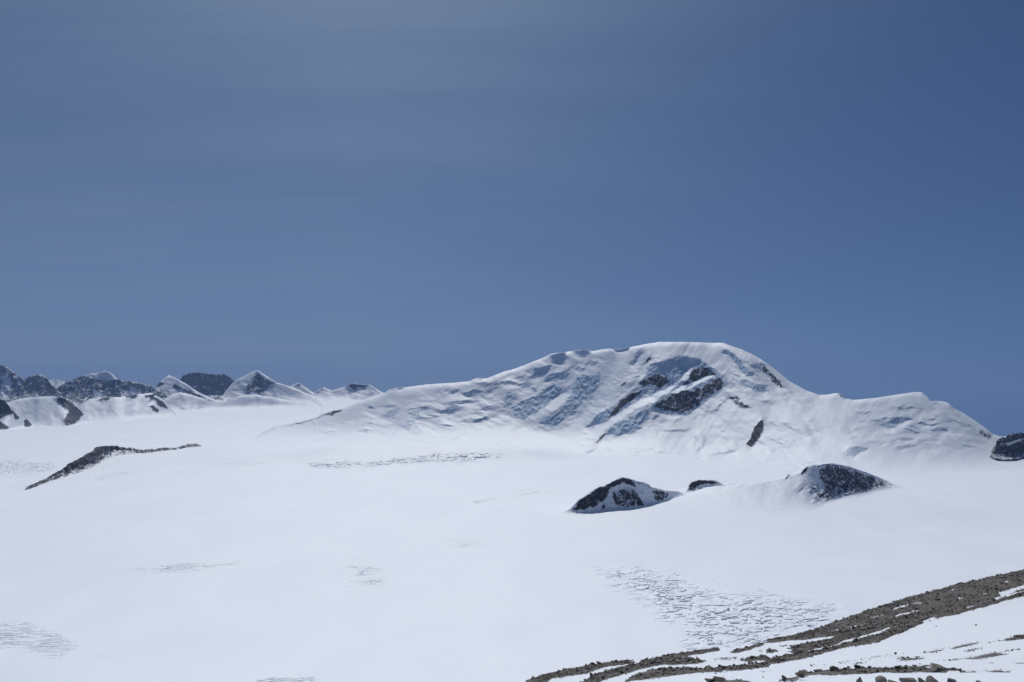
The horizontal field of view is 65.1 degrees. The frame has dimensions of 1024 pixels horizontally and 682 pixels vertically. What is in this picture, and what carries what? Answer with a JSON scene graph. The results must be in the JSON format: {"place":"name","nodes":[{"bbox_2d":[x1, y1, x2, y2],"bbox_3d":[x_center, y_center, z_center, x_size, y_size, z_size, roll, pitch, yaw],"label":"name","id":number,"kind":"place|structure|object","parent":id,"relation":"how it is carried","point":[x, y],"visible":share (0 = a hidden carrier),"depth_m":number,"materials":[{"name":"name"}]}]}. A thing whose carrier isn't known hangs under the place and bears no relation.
{"place":"outdoors","nodes":[
{"label":"outdoors","id":0,"kind":"place"},
{"bbox_2d":[0,365,23,402],"bbox_3d":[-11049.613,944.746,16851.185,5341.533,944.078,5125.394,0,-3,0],"label":"mountain","id":1,"kind":"structure","parent":0,"point":[11,381],"depth_m":17160.41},
{"bbox_2d":[0,399,33,430],"bbox_3d":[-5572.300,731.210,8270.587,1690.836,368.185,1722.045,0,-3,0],"label":"snow hill","id":2,"kind":"structure","parent":0,"point":[10,419],"depth_m":8016.37,"materials":[{"name":"white snow"}]},
{"bbox_2d":[0,458,61,477],"bbox_3d":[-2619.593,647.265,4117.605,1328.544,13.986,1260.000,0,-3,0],"label":"crevasse field","id":3,"kind":"structure","parent":0,"point":[21,465],"depth_m":4054.62,"materials":[{"name":"white snow"}]},
{"bbox_2d":[19,374,64,398],"bbox_3d":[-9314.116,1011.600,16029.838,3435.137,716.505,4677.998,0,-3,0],"label":"mountain","id":4,"kind":"structure","parent":0,"point":[38,385],"depth_m":16200.15,"materials":[{"name":"grey stone"}]},
{"bbox_2d":[0,618,88,681],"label":"crevasse field","id":5,"kind":"structure","parent":0,"point":[22,665],"depth_m":1208.29,"materials":[{"name":"white snow"}]},
{"bbox_2d":[7,396,90,427],"bbox_3d":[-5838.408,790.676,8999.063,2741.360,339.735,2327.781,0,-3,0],"label":"snow hill","id":6,"kind":"structure","parent":0,"point":[48,412],"depth_m":8833.03,"materials":[{"name":"white snow"}]},
{"bbox_2d":[48,379,64,387],"bbox_3d":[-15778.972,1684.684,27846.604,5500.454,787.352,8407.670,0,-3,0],"label":"mountain","id":7,"kind":"structure","parent":0,"point":[56,383],"depth_m":29939.10,"materials":[{"name":"white snow"}]},
{"bbox_2d":[57,371,168,407],"bbox_3d":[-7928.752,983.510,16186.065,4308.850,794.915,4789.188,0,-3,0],"label":"mountain","id":8,"kind":"structure","parent":0,"point":[78,391],"depth_m":16361.43,"materials":[{"name":"grey stone"}]},
{"bbox_2d":[78,393,177,421],"bbox_3d":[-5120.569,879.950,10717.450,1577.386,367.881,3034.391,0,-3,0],"label":"snow hill","id":9,"kind":"structure","parent":0,"point":[147,406],"depth_m":10367.29,"materials":[{"name":"white snow"}]},
{"bbox_2d":[94,467,165,482],"bbox_3d":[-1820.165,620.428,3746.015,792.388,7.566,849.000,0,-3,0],"label":"crevasse field","id":10,"kind":"structure","parent":0,"point":[123,472],"depth_m":3760.54,"materials":[{"name":"white snow"}]},
{"bbox_2d":[97,557,244,577],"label":"crevasse field","id":11,"kind":"structure","parent":0,"point":[129,568],"depth_m":1793.82,"materials":[{"name":"white snow"}]},
{"bbox_2d":[155,375,213,399],"bbox_3d":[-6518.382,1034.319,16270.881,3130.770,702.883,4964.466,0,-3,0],"label":"mountain","id":12,"kind":"structure","parent":0,"point":[168,385],"depth_m":16528.14,"materials":[{"name":"white snow"}]},
{"bbox_2d":[180,372,234,400],"bbox_3d":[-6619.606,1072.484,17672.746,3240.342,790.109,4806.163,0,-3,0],"label":"mountain","id":13,"kind":"structure","parent":0,"point":[215,386],"depth_m":18152.17,"materials":[{"name":"grey stone"}]},
{"bbox_2d":[164,392,329,414],"bbox_3d":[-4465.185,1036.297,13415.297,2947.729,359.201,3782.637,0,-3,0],"label":"snow hill","id":14,"kind":"structure","parent":0,"point":[180,403],"depth_m":13537.69,"materials":[{"name":"white snow"}]},
{"bbox_2d":[200,458,294,468],"bbox_3d":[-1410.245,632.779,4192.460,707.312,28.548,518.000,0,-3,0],"label":"crevasse field","id":15,"kind":"structure","parent":0,"point":[247,461],"depth_m":4205.94,"materials":[{"name":"white snow"}]},
{"bbox_2d":[223,370,334,409],"bbox_3d":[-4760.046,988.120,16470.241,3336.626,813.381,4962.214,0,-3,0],"label":"mountain","id":16,"kind":"structure","parent":0,"point":[256,382],"depth_m":16637.84,"materials":[{"name":"white snow"}]},
{"bbox_2d":[255,675,323,681],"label":"crevasse field","id":17,"kind":"structure","parent":0,"point":[276,678],"depth_m":1103.46,"materials":[{"name":"white snow"}]},
{"bbox_2d":[289,383,382,408],"bbox_3d":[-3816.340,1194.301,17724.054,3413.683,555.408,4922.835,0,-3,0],"label":"mountain","id":18,"kind":"structure","parent":0,"point":[346,396],"depth_m":18191.90,"materials":[{"name":"white snow"}]},
{"bbox_2d":[316,551,393,598],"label":"crevasse field","id":19,"kind":"structure","parent":0,"point":[346,577],"depth_m":1702.66,"materials":[{"name":"white snow"}]},
{"bbox_2d":[303,451,515,470],"bbox_3d":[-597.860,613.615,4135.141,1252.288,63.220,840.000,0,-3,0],"label":"crevasse field","id":20,"kind":"structure","parent":0,"point":[419,458],"depth_m":4271.96,"materials":[{"name":"white snow"}]},
{"bbox_2d":[410,536,505,550],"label":"crevasse field","id":21,"kind":"structure","parent":0,"point":[439,542],"depth_m":2074.91,"materials":[{"name":"white snow"}]},
{"bbox_2d":[461,488,560,505],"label":"crevasse field","id":22,"kind":"structure","parent":0,"point":[505,497],"depth_m":2940.09,"materials":[{"name":"white snow"}]},
{"bbox_2d":[0,408,1023,681],"bbox_3d":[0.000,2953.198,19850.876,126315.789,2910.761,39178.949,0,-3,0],"label":"glacier","id":23,"kind":"object","parent":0,"point":[528,600],"visible":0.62,"depth_m":1987.60,"materials":[{"name":"white snow"}]},
{"bbox_2d":[23,443,200,490],"bbox_3d":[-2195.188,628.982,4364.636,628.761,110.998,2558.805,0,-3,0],"label":"rock outcrop","id":24,"kind":"object","parent":23,"relation":"on","point":[95,457],"visible":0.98,"depth_m":4222.96,"materials":[{"name":"grey stone"}]},
{"bbox_2d":[560,477,685,516],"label":"rock outcrop","id":25,"kind":"object","parent":23,"relation":"on","point":[621,494],"visible":0.95,"depth_m":2577.74,"materials":[{"name":"grey stone"}]},
{"bbox_2d":[683,480,733,492],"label":"rock outcrop","id":26,"kind":"object","parent":23,"relation":"on","point":[696,485],"visible":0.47,"depth_m":3152.95,"materials":[{"name":"grey stone"}]},
{"bbox_2d":[671,463,902,514],"bbox_3d":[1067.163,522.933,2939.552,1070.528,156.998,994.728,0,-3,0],"label":"rock outcrop","id":27,"kind":"object","parent":23,"relation":"on","point":[810,488],"visible":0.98,"depth_m":2759.91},
{"bbox_2d":[990,432,1023,460],"bbox_3d":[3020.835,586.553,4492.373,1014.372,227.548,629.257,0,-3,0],"label":"rock outcrop","id":28,"kind":"object","parent":23,"relation":"on","point":[1009,447],"visible":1,"depth_m":4325.83,"materials":[{"name":"grey stone"}]},
{"bbox_2d":[0,0,1023,436],"label":"sky","id":29,"kind":"structure","parent":0,"point":[385,195],"materials":[{"name":"blue"}]},
{"bbox_2d":[253,342,1023,474],"bbox_3d":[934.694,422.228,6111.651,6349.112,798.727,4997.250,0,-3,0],"label":"mountain","id":30,"kind":"structure","parent":0,"point":[718,403],"depth_m":5263.90,"materials":[{"name":"white snow"}]},
{"bbox_2d":[585,558,859,652],"bbox_3d":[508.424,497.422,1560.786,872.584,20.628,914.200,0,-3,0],"label":"crevasse field","id":31,"kind":"structure","parent":0,"point":[848,604],"depth_m":1497.99,"materials":[{"name":"white snow"}]},
{"bbox_2d":[526,570,1023,681],"bbox_3d":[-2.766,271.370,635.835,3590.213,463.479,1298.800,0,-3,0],"label":"snow slope","id":32,"kind":"structure","parent":0,"point":[1002,620],"depth_m":220.06,"materials":[{"name":"white snow"}]},
{"bbox_2d":[713,676,724,681],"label":"boulder","id":33,"kind":"object","parent":32,"relation":"on","point":[719,679],"visible":1,"depth_m":50.79,"materials":[{"name":"stone"}]},
{"bbox_2d":[526,569,1023,681],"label":"scree","id":34,"kind":"structure","parent":32,"relation":"on","point":[683,669],"depth_m":303.82,"materials":[{"name":"gravel"}]},
{"bbox_2d":[829,666,838,671],"bbox_3d":[21.180,21.615,52.692,0.554,0.515,0.686,-19,13,-11],"label":"stone","id":35,"kind":"object","parent":32,"relation":"on","point":[833,668],"visible":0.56,"depth_m":52.59,"materials":[{"name":"grey stone"}]},
{"bbox_2d":[875,675,886,681],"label":"boulder","id":36,"kind":"object","parent":32,"relation":"on","point":[879,678],"visible":1,"depth_m":23.82,"materials":[{"name":"stone"}]},
{"bbox_2d":[899,677,916,681],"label":"boulder","id":37,"kind":"object","parent":32,"relation":"on","point":[908,679],"visible":1,"depth_m":21.32,"materials":[{"name":"stone"}]},
{"bbox_2d":[925,675,937,681],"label":"boulder","id":38,"kind":"object","parent":32,"relation":"on","point":[930,678],"visible":1,"depth_m":20.52,"materials":[{"name":"stone"}]},
{"bbox_2d":[930,662,944,672],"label":"stone","id":39,"kind":"object","parent":32,"relation":"on","point":[935,667],"visible":0.84,"depth_m":87.10,"materials":[{"name":"grey stone"}]},
{"bbox_2d":[947,678,955,681],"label":"boulder","id":40,"kind":"object","parent":32,"relation":"on","point":[950,680],"visible":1,"depth_m":20.49,"materials":[{"name":"stone"}]}
]}

